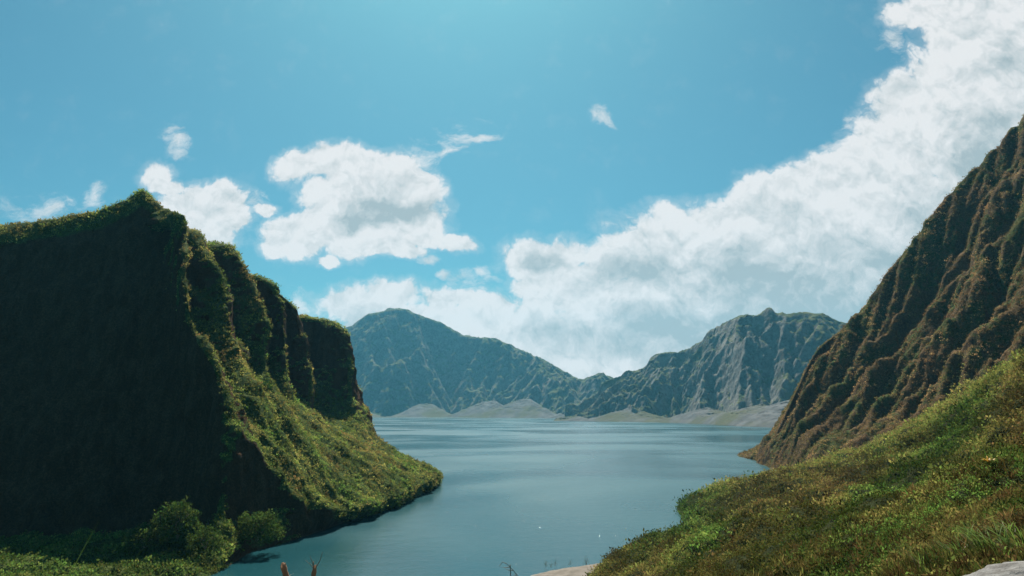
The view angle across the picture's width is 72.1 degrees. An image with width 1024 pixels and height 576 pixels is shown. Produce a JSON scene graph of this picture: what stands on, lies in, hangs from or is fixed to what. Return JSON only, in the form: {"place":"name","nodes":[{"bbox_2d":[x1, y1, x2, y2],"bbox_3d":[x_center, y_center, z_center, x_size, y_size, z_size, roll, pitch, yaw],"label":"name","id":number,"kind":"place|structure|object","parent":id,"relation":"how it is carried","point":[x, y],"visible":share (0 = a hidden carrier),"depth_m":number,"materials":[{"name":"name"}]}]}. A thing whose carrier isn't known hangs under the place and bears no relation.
{"place":"outdoors","nodes":[
{"label":"outdoors","id":0,"kind":"place"},
{"bbox_2d":[0,190,440,575],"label":"cliff","id":1,"kind":"structure","parent":0,"point":[112,410],"depth_m":198.51,"materials":[{"name":"green plant"}]},
{"bbox_2d":[112,522,173,553],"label":"bush","id":2,"kind":"object","parent":1,"relation":"on","point":[141,533],"visible":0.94,"depth_m":145.47,"materials":[{"name":"green plant"}]},
{"bbox_2d":[149,495,203,541],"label":"bush","id":3,"kind":"object","parent":1,"relation":"on","point":[172,526],"visible":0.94,"depth_m":148.21,"materials":[{"name":"green plant"}]},
{"bbox_2d":[185,524,222,552],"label":"bush","id":4,"kind":"object","parent":1,"relation":"on","point":[204,533],"visible":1,"depth_m":145.39,"materials":[{"name":"green plant"}]},
{"bbox_2d":[0,188,443,575],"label":"undergrowth","id":5,"kind":"object","parent":1,"relation":"on","point":[111,537],"visible":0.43,"depth_m":201.96,"materials":[{"name":"green plant"}]},
{"bbox_2d":[233,509,286,544],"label":"bush","id":6,"kind":"object","parent":1,"relation":"on","point":[269,524],"visible":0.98,"depth_m":157.27,"materials":[{"name":"green plant"}]},
{"bbox_2d":[261,378,273,393],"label":"bush","id":7,"kind":"object","parent":1,"relation":"on","point":[268,384],"visible":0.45,"depth_m":219.53,"materials":[{"name":"green plant"}]},
{"bbox_2d":[280,562,293,575],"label":"dry stalk","id":8,"kind":"object","parent":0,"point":[283,566],"visible":1,"depth_m":4.07,"materials":[{"name":"plant"}]},
{"bbox_2d":[305,552,322,575],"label":"dry stalk","id":9,"kind":"object","parent":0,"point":[314,570],"visible":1,"depth_m":4.18,"materials":[{"name":"brown plant"}]},
{"bbox_2d":[345,308,613,417],"bbox_3d":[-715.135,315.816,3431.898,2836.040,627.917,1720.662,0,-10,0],"label":"mountain","id":10,"kind":"structure","parent":0,"point":[408,363],"depth_m":3561.34,"materials":[{"name":"grey stone"}]},
{"bbox_2d":[211,417,773,575],"bbox_3d":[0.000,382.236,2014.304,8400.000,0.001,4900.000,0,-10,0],"label":"lake","id":11,"kind":"structure","parent":0,"point":[526,496],"depth_m":262.04,"materials":[{"name":"liquid"}]},
{"bbox_2d":[499,562,517,575],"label":"dry stalk","id":12,"kind":"object","parent":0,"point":[510,570],"visible":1,"depth_m":4.37,"materials":[{"name":"brown plant"}]},
{"bbox_2d":[0,0,1023,378],"label":"sky","id":13,"kind":"structure","parent":0,"point":[587,188],"materials":[{"name":"blue"}]},
{"bbox_2d":[531,563,599,575],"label":"beach","id":14,"kind":"structure","parent":0,"point":[576,571],"depth_m":138.22,"materials":[{"name":"beige sand"}]},
{"bbox_2d":[554,307,846,427],"bbox_3d":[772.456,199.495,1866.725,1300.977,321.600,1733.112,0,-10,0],"label":"mountain","id":15,"kind":"structure","parent":0,"point":[746,370],"depth_m":1897.58,"materials":[{"name":"grey stone"}]},
{"bbox_2d":[596,363,1023,575],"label":"hill","id":16,"kind":"structure","parent":0,"point":[794,509],"depth_m":78.71,"materials":[{"name":"green plant"}]},
{"bbox_2d":[648,531,657,538],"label":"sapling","id":17,"kind":"object","parent":16,"relation":"on","point":[653,534],"visible":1,"depth_m":136.48,"materials":[{"name":"green plant"}]},
{"bbox_2d":[582,348,1023,575],"bbox_3d":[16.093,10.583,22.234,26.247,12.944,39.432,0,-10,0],"label":"grass","id":18,"kind":"structure","parent":16,"relation":"on","point":[956,567],"depth_m":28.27,"materials":[{"name":"green plant"}]},
{"bbox_2d":[907,547,935,566],"bbox_3d":[9.662,6.327,16.610,0.737,0.583,1.013,0,-10,0],"label":"grass tuft","id":19,"kind":"object","parent":16,"relation":"on","point":[921,558],"visible":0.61,"depth_m":16.55,"materials":[{"name":"plant"}]},
{"bbox_2d":[932,534,967,551],"bbox_3d":[10.537,6.219,17.120,1.059,0.671,0.999,-3,-10,18],"label":"grass tuft","id":20,"kind":"object","parent":16,"relation":"on","point":[943,546],"visible":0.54,"depth_m":17.10,"materials":[{"name":"plant"}]},
{"bbox_2d":[955,520,985,538],"bbox_3d":[12.724,6.720,19.535,1.075,0.616,0.885,9,-13,-41],"label":"grass tuft","id":21,"kind":"object","parent":16,"relation":"on","point":[968,533],"visible":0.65,"depth_m":19.54,"materials":[{"name":"plant"}]},
{"bbox_2d":[948,522,1004,549],"bbox_3d":[9.627,5.085,14.493,1.542,0.682,1.231,9,-13,-43],"label":"grass tuft","id":22,"kind":"object","parent":16,"relation":"on","point":[974,536],"visible":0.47,"depth_m":14.37,"materials":[{"name":"plant"}]},
{"bbox_2d":[981,456,994,461],"bbox_3d":[22.689,8.160,33.618,0.733,0.288,0.520,7,-12,-37],"label":"yellow plant","id":23,"kind":"object","parent":16,"relation":"on","point":[987,459],"visible":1,"depth_m":33.60,"materials":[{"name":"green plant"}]},
{"bbox_2d":[963,561,1023,575],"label":"stone","id":24,"kind":"object","parent":16,"relation":"on","point":[1014,568],"visible":1,"depth_m":4.27,"materials":[{"name":"grey stone"}]},
{"bbox_2d":[973,522,1023,557],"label":"grass tuft","id":25,"kind":"object","parent":16,"relation":"on","point":[1021,537],"visible":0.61,"depth_m":10.05,"materials":[{"name":"plant"}]},
{"bbox_2d":[978,509,1018,533],"bbox_3d":[12.326,5.909,17.625,1.100,0.760,1.307,0,-10,0],"label":"grass tuft","id":26,"kind":"object","parent":16,"relation":"on","point":[1008,525],"visible":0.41,"depth_m":17.75,"materials":[{"name":"plant"}]},
{"bbox_2d":[738,116,1023,468],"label":"mountain","id":27,"kind":"structure","parent":0,"point":[807,402],"depth_m":374.84,"materials":[{"name":"brown stone"}]},
{"bbox_2d":[737,114,1023,467],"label":"undergrowth","id":28,"kind":"object","parent":27,"relation":"on","point":[757,447],"visible":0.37,"depth_m":374.11,"materials":[{"name":"green plant"}]}
]}

